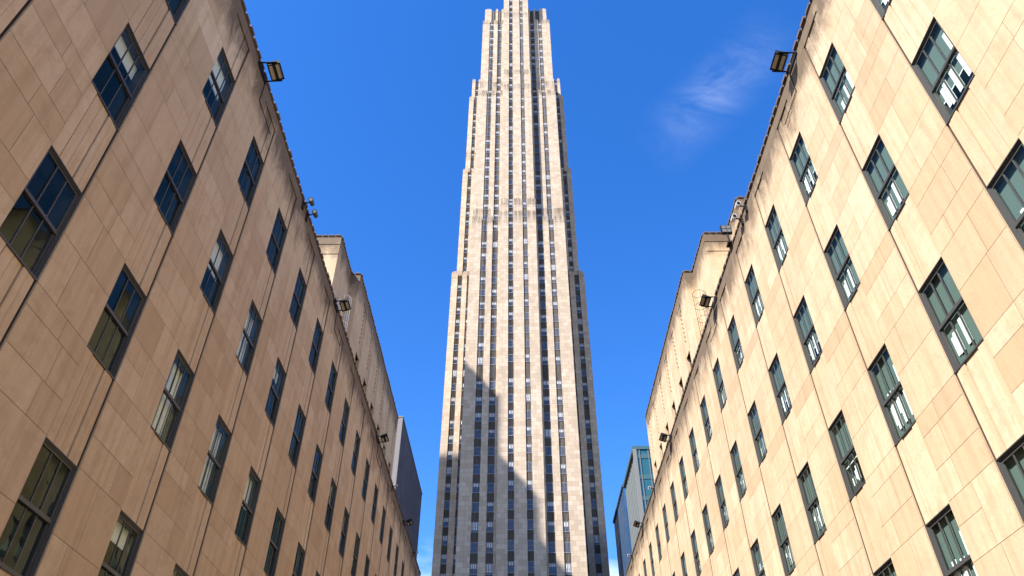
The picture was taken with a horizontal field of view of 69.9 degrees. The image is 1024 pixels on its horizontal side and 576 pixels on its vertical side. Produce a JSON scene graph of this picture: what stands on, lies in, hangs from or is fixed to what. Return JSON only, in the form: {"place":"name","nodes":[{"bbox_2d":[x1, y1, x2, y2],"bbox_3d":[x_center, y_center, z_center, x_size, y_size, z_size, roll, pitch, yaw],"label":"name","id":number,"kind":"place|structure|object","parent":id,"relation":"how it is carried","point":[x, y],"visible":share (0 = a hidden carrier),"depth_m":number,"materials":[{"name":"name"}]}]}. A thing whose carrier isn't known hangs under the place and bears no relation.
{"place":"outdoors","nodes":[
{"label":"outdoors","id":0,"kind":"place"},
{"bbox_2d":[0,0,420,575],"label":"limestone building","id":1,"kind":"structure","parent":0,"point":[189,386],"depth_m":19.19,"materials":[{"name":"beige stone"}]},
{"bbox_2d":[0,437,77,575],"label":"window","id":2,"kind":"structure","parent":1,"relation":"in","point":[26,534],"depth_m":14.43,"materials":[{"name":"black glass"}]},
{"bbox_2d":[0,145,82,281],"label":"window","id":3,"kind":"structure","parent":1,"relation":"in","point":[32,229],"depth_m":14.79,"materials":[{"name":"black glass"}]},
{"bbox_2d":[87,263,146,380],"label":"window","id":4,"kind":"structure","parent":1,"relation":"in","point":[110,339],"depth_m":17.33,"materials":[{"name":"black glass"}]},
{"bbox_2d":[91,22,150,131],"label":"window","id":5,"kind":"structure","parent":1,"relation":"in","point":[124,71],"depth_m":17.51,"materials":[{"name":"blue glass"}]},
{"bbox_2d":[98,510,143,575],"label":"window","id":6,"kind":"structure","parent":1,"relation":"in","point":[125,541],"depth_m":17.14,"materials":[{"name":"glass"}]},
{"bbox_2d":[150,348,194,451],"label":"window","id":7,"kind":"structure","parent":1,"relation":"in","point":[166,420],"depth_m":19.57,"materials":[{"name":"grey glass"}]},
{"bbox_2d":[154,139,196,235],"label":"window","id":8,"kind":"structure","parent":1,"relation":"in","point":[171,197],"depth_m":20.16,"materials":[{"name":"blue glass"}]},
{"bbox_2d":[165,0,188,24],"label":"window","id":9,"kind":"structure","parent":1,"relation":"in","point":[176,7],"depth_m":19.89,"materials":[{"name":"blue glass"}]},
{"bbox_2d":[172,563,188,575],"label":"window","id":10,"kind":"structure","parent":1,"relation":"in","point":[178,571],"depth_m":19.62,"materials":[{"name":"black glass"}]},
{"bbox_2d":[198,414,231,505],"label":"window","id":11,"kind":"structure","parent":1,"relation":"in","point":[221,438],"depth_m":22.22,"materials":[{"name":"grey glass"}]},
{"bbox_2d":[200,229,233,315],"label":"window","id":12,"kind":"structure","parent":1,"relation":"in","point":[215,276],"depth_m":22.58,"materials":[{"name":"blue glass"}]},
{"bbox_2d":[202,47,235,128],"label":"window","id":13,"kind":"structure","parent":1,"relation":"in","point":[218,88],"depth_m":22.86,"materials":[{"name":"blue glass"}]},
{"bbox_2d":[234,465,261,548],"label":"window","id":14,"kind":"structure","parent":1,"relation":"in","point":[242,531],"depth_m":24.87,"materials":[{"name":"grey glass"}]},
{"bbox_2d":[236,299,262,377],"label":"window","id":15,"kind":"structure","parent":1,"relation":"in","point":[250,335],"depth_m":25.11,"materials":[{"name":"grey glass"}]},
{"bbox_2d":[238,136,263,209],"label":"window","id":16,"kind":"structure","parent":1,"relation":"in","point":[248,179],"depth_m":25.57,"materials":[{"name":"blue glass"}]},
{"bbox_2d":[258,60,284,133],"bbox_3d":[-8.511,-6.885,26.283,0.732,1.356,2.320,0,-40,0],"label":"floodlight","id":17,"kind":"object","parent":1,"relation":"attached to","point":[275,71],"visible":1,"depth_m":25.95,"materials":[{"name":"black metal"}]},
{"bbox_2d":[264,507,285,575],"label":"window","id":18,"kind":"structure","parent":1,"relation":"in","point":[279,521],"depth_m":27.52,"materials":[{"name":"grey glass"}]},
{"bbox_2d":[265,357,285,427],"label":"window","id":19,"kind":"structure","parent":1,"relation":"in","point":[279,376],"depth_m":27.79,"materials":[{"name":"glass"}]},
{"bbox_2d":[266,208,286,275],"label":"window","id":20,"kind":"structure","parent":1,"relation":"in","point":[273,252],"depth_m":28.13,"materials":[{"name":"blue glass"}]},
{"bbox_2d":[288,403,305,469],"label":"window","id":21,"kind":"structure","parent":1,"relation":"in","point":[296,440],"depth_m":30.38,"materials":[{"name":"blue glass"}]},
{"bbox_2d":[289,268,306,330],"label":"window","id":22,"kind":"structure","parent":1,"relation":"in","point":[296,305],"depth_m":30.71,"materials":[{"name":"blue glass"}]},
{"bbox_2d":[292,541,304,575],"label":"window","id":23,"kind":"structure","parent":1,"relation":"in","point":[300,554],"depth_m":30.52,"materials":[{"name":"grey glass"}]},
{"bbox_2d":[301,197,314,209],"bbox_3d":[-8.570,-3.552,30.824,0.506,0.547,0.507,0,-40,0],"label":"security camera","id":24,"kind":"object","parent":1,"relation":"attached to","point":[311,201],"visible":1,"depth_m":30.77,"materials":[{"name":"black metal"}]},
{"bbox_2d":[305,209,317,221],"bbox_3d":[-8.563,-3.104,31.361,0.506,0.547,0.507,0,-40,0],"label":"security camera","id":25,"kind":"object","parent":1,"relation":"attached to","point":[315,213],"visible":1,"depth_m":31.31,"materials":[{"name":"black metal"}]},
{"bbox_2d":[308,317,322,375],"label":"window","id":26,"kind":"structure","parent":1,"relation":"in","point":[318,333],"depth_m":33.31,"materials":[{"name":"blue glass"}]},
{"bbox_2d":[308,444,322,503],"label":"window","id":27,"kind":"structure","parent":1,"relation":"in","point":[314,478],"depth_m":32.99,"materials":[{"name":"glass"}]},
{"bbox_2d":[324,477,336,533],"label":"window","id":28,"kind":"structure","parent":1,"relation":"in","point":[333,488],"depth_m":35.62,"materials":[{"name":"grey glass"}]},
{"bbox_2d":[325,360,336,414],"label":"window","id":29,"kind":"structure","parent":1,"relation":"in","point":[333,373],"depth_m":35.89,"materials":[{"name":"blue glass"}]},
{"bbox_2d":[333,298,350,345],"bbox_3d":[-8.381,1.666,36.535,0.732,1.356,2.320,0,-40,0],"label":"floodlight","id":30,"kind":"object","parent":1,"relation":"attached to","point":[344,304],"visible":1,"depth_m":36.15,"materials":[{"name":"black metal"}]},
{"bbox_2d":[338,506,348,558],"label":"window","id":31,"kind":"structure","parent":1,"relation":"in","point":[346,515],"depth_m":38.23,"materials":[{"name":"black glass"}]},
{"bbox_2d":[339,397,349,448],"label":"window","id":32,"kind":"structure","parent":1,"relation":"in","point":[346,409],"depth_m":38.49,"materials":[{"name":"blue glass"}]},
{"bbox_2d":[338,295,351,330],"bbox_3d":[-11.408,4.178,47.448,0.856,9.000,0.940,0,-40,0],"label":"caged ladder","id":33,"kind":"object","parent":1,"relation":"attached to","point":[345,311],"visible":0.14,"depth_m":49.81,"materials":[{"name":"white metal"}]},
{"bbox_2d":[351,430,359,476],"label":"window","id":34,"kind":"structure","parent":1,"relation":"in","point":[357,439],"depth_m":41.10,"materials":[{"name":"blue glass"}]},
{"bbox_2d":[351,531,359,575],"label":"window","id":35,"kind":"structure","parent":1,"relation":"in","point":[357,540],"depth_m":40.87,"materials":[{"name":"black glass"}]},
{"bbox_2d":[362,458,369,501],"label":"window","id":36,"kind":"structure","parent":1,"relation":"in","point":[365,482],"depth_m":43.76,"materials":[{"name":"black glass"}]},
{"bbox_2d":[364,553,369,575],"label":"window","id":37,"kind":"structure","parent":1,"relation":"in","point":[367,561],"depth_m":43.91,"materials":[{"name":"black glass"}]},
{"bbox_2d":[371,482,377,524],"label":"window","id":38,"kind":"structure","parent":1,"relation":"in","point":[376,489],"depth_m":46.35,"materials":[{"name":"grey glass"}]},
{"bbox_2d":[376,434,388,466],"bbox_3d":[-8.247,10.441,47.055,0.732,1.356,2.320,0,-40,0],"label":"floodlight","id":39,"kind":"object","parent":1,"relation":"attached to","point":[384,438],"visible":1,"depth_m":46.66,"materials":[{"name":"black metal"}]},
{"bbox_2d":[379,505,385,544],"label":"window","id":40,"kind":"structure","parent":1,"relation":"in","point":[383,512],"depth_m":49.00,"materials":[{"name":"grey glass"}]},
{"bbox_2d":[387,525,392,562],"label":"window","id":41,"kind":"structure","parent":1,"relation":"in","point":[390,533],"depth_m":51.60,"materials":[{"name":"black glass"}]},
{"bbox_2d":[393,545,398,575],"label":"window","id":42,"kind":"structure","parent":1,"relation":"in","point":[397,549],"depth_m":54.37,"materials":[{"name":"grey glass"}]},
{"bbox_2d":[403,518,412,545],"bbox_3d":[-8.115,19.152,57.498,0.732,1.356,2.320,0,-40,0],"label":"floodlight","id":43,"kind":"object","parent":1,"relation":"attached to","point":[409,522],"visible":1,"depth_m":57.06,"materials":[{"name":"black metal"}]},
{"bbox_2d":[392,416,421,558],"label":"slate building","id":44,"kind":"structure","parent":0,"point":[405,478],"depth_m":94.11,"materials":[{"name":"stone"}]},
{"bbox_2d":[431,0,609,575],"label":"skyscraper","id":45,"kind":"structure","parent":0,"point":[519,490],"depth_m":169.27,"materials":[{"name":"stone"}]},
{"bbox_2d":[469,564,477,574],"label":"window","id":46,"kind":"structure","parent":45,"relation":"in","point":[475,569],"depth_m":133.32,"materials":[{"name":"blue glass"}]},
{"bbox_2d":[470,542,477,553],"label":"window","id":47,"kind":"structure","parent":45,"relation":"in","point":[471,542],"depth_m":135.89,"materials":[{"name":"blue glass"}]},
{"bbox_2d":[471,522,478,532],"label":"window","id":48,"kind":"structure","parent":45,"relation":"in","point":[471,522],"depth_m":138.40,"materials":[{"name":"blue glass"}]},
{"bbox_2d":[472,502,478,512],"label":"window","id":49,"kind":"structure","parent":45,"relation":"in","point":[473,507],"depth_m":141.06,"materials":[{"name":"blue glass"}]},
{"bbox_2d":[472,483,479,492],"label":"window","id":50,"kind":"structure","parent":45,"relation":"in","point":[473,483],"depth_m":143.42,"materials":[{"name":"blue glass"}]},
{"bbox_2d":[485,564,492,574],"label":"window","id":51,"kind":"structure","parent":45,"relation":"in","point":[485,564],"depth_m":133.32,"materials":[{"name":"blue glass"}]},
{"bbox_2d":[486,542,492,553],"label":"window","id":52,"kind":"structure","parent":45,"relation":"in","point":[486,542],"depth_m":135.95,"materials":[{"name":"blue glass"}]},
{"bbox_2d":[486,522,493,532],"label":"window","id":53,"kind":"structure","parent":45,"relation":"in","point":[486,522],"depth_m":138.35,"materials":[{"name":"blue glass"}]},
{"bbox_2d":[487,502,493,512],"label":"window","id":54,"kind":"structure","parent":45,"relation":"in","point":[487,502],"depth_m":140.92,"materials":[{"name":"blue glass"}]},
{"bbox_2d":[487,483,493,492],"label":"window","id":55,"kind":"structure","parent":45,"relation":"in","point":[487,483],"depth_m":143.44,"materials":[{"name":"blue glass"}]},
{"bbox_2d":[488,447,494,455],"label":"window","id":56,"kind":"structure","parent":45,"relation":"in","point":[492,451],"depth_m":148.44,"materials":[{"name":"blue glass"}]},
{"bbox_2d":[527,499,532,509],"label":"window","id":57,"kind":"structure","parent":45,"relation":"in","point":[529,499],"depth_m":140.06,"materials":[{"name":"blue glass"}]},
{"bbox_2d":[545,446,551,455],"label":"window","id":58,"kind":"structure","parent":45,"relation":"in","point":[545,446],"depth_m":148.52,"materials":[{"name":"blue glass"}]},
{"bbox_2d":[547,502,553,511],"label":"window","id":59,"kind":"structure","parent":45,"relation":"in","point":[548,502],"depth_m":140.78,"materials":[{"name":"blue glass"}]},
{"bbox_2d":[547,522,554,531],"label":"window","id":60,"kind":"structure","parent":45,"relation":"in","point":[547,522],"depth_m":138.40,"materials":[{"name":"blue glass"}]},
{"bbox_2d":[548,542,555,552],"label":"window","id":61,"kind":"structure","parent":45,"relation":"in","point":[550,547],"depth_m":135.82,"materials":[{"name":"blue glass"}]},
{"bbox_2d":[549,563,556,574],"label":"window","id":62,"kind":"structure","parent":45,"relation":"in","point":[549,563],"depth_m":133.26,"materials":[{"name":"blue glass"}]},
{"bbox_2d":[563,542,570,552],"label":"window","id":63,"kind":"structure","parent":45,"relation":"in","point":[568,547],"depth_m":135.69,"materials":[{"name":"grey glass"}]},
{"bbox_2d":[564,563,571,574],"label":"window","id":64,"kind":"structure","parent":45,"relation":"in","point":[564,563],"depth_m":133.23,"materials":[{"name":"white glass"}]},
{"bbox_2d":[244,0,809,575],"label":"sky","id":65,"kind":"structure","parent":0,"point":[669,104],"materials":[{"name":"blue"}]},
{"bbox_2d":[613,484,631,575],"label":"dark glass building","id":66,"kind":"structure","parent":0,"point":[622,533],"depth_m":138.99,"materials":[{"name":"blue glass"}]},
{"bbox_2d":[623,446,653,550],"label":"glass building","id":67,"kind":"structure","parent":0,"point":[638,479],"depth_m":119.86,"materials":[{"name":"teal"}]},
{"bbox_2d":[625,0,1023,575],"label":"limestone building","id":68,"kind":"structure","parent":0,"point":[841,393],"depth_m":20.61,"materials":[{"name":"beige stone"}]},
{"bbox_2d":[633,520,643,545],"bbox_3d":[9.922,19.404,57.840,0.732,1.356,2.320,0,-40,0],"label":"floodlight","id":69,"kind":"object","parent":68,"relation":"attached to","point":[636,524],"visible":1,"depth_m":57.44,"materials":[{"name":"black metal"}]},
{"bbox_2d":[649,542,654,575],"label":"window","id":70,"kind":"structure","parent":68,"relation":"in","point":[650,546],"depth_m":54.29,"materials":[{"name":"grey glass"}]},
{"bbox_2d":[655,523,661,561],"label":"window","id":71,"kind":"structure","parent":68,"relation":"in","point":[656,529],"depth_m":51.63,"materials":[{"name":"grey glass"}]},
{"bbox_2d":[659,433,671,466],"bbox_3d":[9.785,10.373,47.013,0.732,1.356,2.320,0,-40,0],"label":"floodlight","id":72,"kind":"object","parent":68,"relation":"attached to","point":[663,437],"visible":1,"depth_m":46.60,"materials":[{"name":"black metal"}]},
{"bbox_2d":[662,503,669,542],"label":"window","id":73,"kind":"structure","parent":68,"relation":"in","point":[664,507],"depth_m":48.96,"materials":[{"name":"grey glass"}]},
{"bbox_2d":[670,481,678,523],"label":"window","id":74,"kind":"structure","parent":68,"relation":"in","point":[674,503],"depth_m":46.33,"materials":[{"name":"grey glass"}]},
{"bbox_2d":[679,456,687,500],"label":"window","id":75,"kind":"structure","parent":68,"relation":"in","point":[681,464],"depth_m":43.72,"materials":[{"name":"grey glass"}]},
{"bbox_2d":[680,551,687,575],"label":"window","id":76,"kind":"structure","parent":68,"relation":"in","point":[683,562],"depth_m":43.82,"materials":[{"name":"grey glass"}]},
{"bbox_2d":[689,426,698,474],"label":"window","id":77,"kind":"structure","parent":68,"relation":"in","point":[691,437],"depth_m":41.09,"materials":[{"name":"grey glass"}]},
{"bbox_2d":[690,529,700,575],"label":"window","id":78,"kind":"structure","parent":68,"relation":"in","point":[693,537],"depth_m":40.82,"materials":[{"name":"grey glass"}]},
{"bbox_2d":[692,289,708,334],"bbox_3d":[12.896,4.000,47.678,0.827,9.500,0.911,0,-40,0],"label":"caged ladder","id":79,"kind":"object","parent":68,"relation":"attached to","point":[699,309],"visible":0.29,"depth_m":49.75,"materials":[{"name":"brown metal"}]},
{"bbox_2d":[700,395,711,445],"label":"window","id":80,"kind":"structure","parent":68,"relation":"in","point":[703,407],"depth_m":38.46,"materials":[{"name":"grey glass"}]},
{"bbox_2d":[699,294,716,340],"bbox_3d":[9.649,1.470,36.339,0.732,1.356,2.320,0,-40,0],"label":"floodlight","id":81,"kind":"object","parent":68,"relation":"attached to","point":[705,300],"visible":1,"depth_m":35.96,"materials":[{"name":"black metal"}]},
{"bbox_2d":[702,504,713,556],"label":"window","id":82,"kind":"structure","parent":68,"relation":"in","point":[709,538],"depth_m":38.19,"materials":[{"name":"grey glass"}]},
{"bbox_2d":[713,357,726,411],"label":"window","id":83,"kind":"structure","parent":68,"relation":"in","point":[720,388],"depth_m":35.82,"materials":[{"name":"grey glass"}]},
{"bbox_2d":[715,474,728,530],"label":"window","id":84,"kind":"structure","parent":68,"relation":"in","point":[718,485],"depth_m":35.55,"materials":[{"name":"grey glass"}]},
{"bbox_2d":[720,225,731,247],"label":"floodlight","id":85,"kind":"object","parent":68,"relation":"on","point":[726,230],"visible":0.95,"depth_m":33.67,"materials":[{"name":"black metal"}]},
{"bbox_2d":[727,314,743,372],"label":"window","id":86,"kind":"structure","parent":68,"relation":"in","point":[732,330],"depth_m":33.21,"materials":[{"name":"grey glass"}]},
{"bbox_2d":[731,213,743,225],"bbox_3d":[9.699,-2.949,31.586,0.506,0.547,0.507,0,-40,0],"label":"security camera","id":87,"kind":"object","parent":68,"relation":"attached to","point":[734,216],"visible":1,"depth_m":31.54,"materials":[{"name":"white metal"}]},
{"bbox_2d":[730,440,746,500],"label":"window","id":88,"kind":"structure","parent":68,"relation":"in","point":[734,453],"depth_m":32.94,"materials":[{"name":"grey glass"}]},
{"bbox_2d":[734,201,747,213],"bbox_3d":[9.691,-3.429,31.011,0.506,0.547,0.507,0,-40,0],"label":"security camera","id":89,"kind":"object","parent":68,"relation":"attached to","point":[737,205],"visible":1,"depth_m":30.97,"materials":[{"name":"white metal"}]},
{"bbox_2d":[744,263,763,326],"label":"window","id":90,"kind":"structure","parent":68,"relation":"in","point":[757,307],"depth_m":30.56,"materials":[{"name":"grey glass"}]},
{"bbox_2d":[747,399,766,465],"bbox_3d":[10.262,5.899,29.974,0.488,2.370,1.363,0,-40,0],"label":"window","id":91,"kind":"structure","parent":68,"relation":"in","point":[753,418],"depth_m":30.31,"materials":[{"name":"grey glass"}]},
{"bbox_2d":[750,538,765,575],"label":"window","id":92,"kind":"structure","parent":68,"relation":"in","point":[758,565],"depth_m":30.38,"materials":[{"name":"grey glass"}]},
{"bbox_2d":[765,204,787,272],"bbox_3d":[10.189,-1.923,27.605,0.488,2.370,1.363,0,-40,0],"label":"window","id":93,"kind":"structure","parent":68,"relation":"in","point":[775,235],"depth_m":27.91,"materials":[{"name":"grey glass"}]},
{"bbox_2d":[768,352,791,424],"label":"window","id":94,"kind":"structure","parent":68,"relation":"in","point":[784,405],"depth_m":27.65,"materials":[{"name":"grey glass"}]},
{"bbox_2d":[770,50,796,123],"bbox_3d":[9.518,-7.145,26.011,0.732,1.356,2.320,0,-40,0],"label":"floodlight","id":95,"kind":"object","parent":68,"relation":"attached to","point":[779,60],"visible":1,"depth_m":25.67,"materials":[{"name":"black metal"}]},
{"bbox_2d":[771,503,795,575],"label":"window","id":96,"kind":"structure","parent":68,"relation":"in","point":[782,538],"depth_m":27.41,"materials":[{"name":"grey glass"}]},
{"bbox_2d":[789,131,817,205],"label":"window","id":97,"kind":"structure","parent":68,"relation":"in","point":[806,176],"depth_m":25.28,"materials":[{"name":"grey glass"}]},
{"bbox_2d":[793,294,821,373],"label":"window","id":98,"kind":"structure","parent":68,"relation":"in","point":[804,325],"depth_m":25.03,"materials":[{"name":"grey glass"}]},
{"bbox_2d":[796,461,826,543],"bbox_3d":[10.234,7.142,24.490,0.488,2.370,1.363,0,-40,0],"label":"window","id":99,"kind":"structure","parent":68,"relation":"in","point":[811,503],"depth_m":24.76,"materials":[{"name":"grey glass"}]},
{"bbox_2d":[819,43,854,123],"bbox_3d":[10.122,-6.297,22.361,0.488,2.370,1.363,0,-40,0],"label":"window","id":100,"kind":"structure","parent":68,"relation":"in","point":[834,78],"depth_m":22.60,"materials":[{"name":"grey glass"}]},
{"bbox_2d":[823,224,859,310],"bbox_3d":[10.162,-0.662,22.107,0.488,2.370,1.363,0,-40,0],"label":"window","id":101,"kind":"structure","parent":68,"relation":"in","point":[841,267],"depth_m":22.35,"materials":[{"name":"grey glass"}]},
{"bbox_2d":[828,409,865,500],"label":"window","id":102,"kind":"structure","parent":68,"relation":"in","point":[847,459],"depth_m":22.20,"materials":[{"name":"grey glass"}]},
{"bbox_2d":[871,0,890,19],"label":"window","id":103,"kind":"structure","parent":68,"relation":"in","point":[881,6],"depth_m":19.74,"materials":[{"name":"grey glass"}]},
{"bbox_2d":[861,134,908,230],"bbox_3d":[10.128,-2.849,19.485,0.488,2.370,1.363,0,-40,0],"label":"window","id":104,"kind":"structure","parent":68,"relation":"in","point":[883,179],"depth_m":19.69,"materials":[{"name":"grey glass"}]},
{"bbox_2d":[873,557,896,575],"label":"window","id":105,"kind":"structure","parent":68,"relation":"in","point":[887,568],"depth_m":19.69,"materials":[{"name":"grey glass"}]},
{"bbox_2d":[867,343,915,446],"bbox_3d":[10.168,2.768,19.246,0.488,2.370,1.363,0,-40,0],"label":"window","id":106,"kind":"structure","parent":68,"relation":"in","point":[899,417],"depth_m":19.45,"materials":[{"name":"grey glass"}]},
{"bbox_2d":[910,16,974,125],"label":"window","id":107,"kind":"structure","parent":68,"relation":"in","point":[942,71],"depth_m":17.11,"materials":[{"name":"grey glass"}]},
{"bbox_2d":[917,257,983,373],"bbox_3d":[10.134,0.581,16.624,0.488,2.370,1.363,0,-40,0],"label":"window","id":108,"kind":"structure","parent":68,"relation":"in","point":[957,332],"depth_m":16.79,"materials":[{"name":"black glass"}]},
{"bbox_2d":[925,503,977,575],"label":"window","id":109,"kind":"structure","parent":68,"relation":"in","point":[953,557],"depth_m":16.86,"materials":[{"name":"grey glass"}]},
{"bbox_2d":[985,137,1023,250],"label":"window","id":110,"kind":"structure","parent":68,"relation":"in","point":[1005,188],"depth_m":14.62,"materials":[{"name":"grey glass"}]},
{"bbox_2d":[995,434,1023,522],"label":"window","id":111,"kind":"structure","parent":68,"relation":"in","point":[1010,463],"depth_m":14.57,"materials":[{"name":"grey glass"}]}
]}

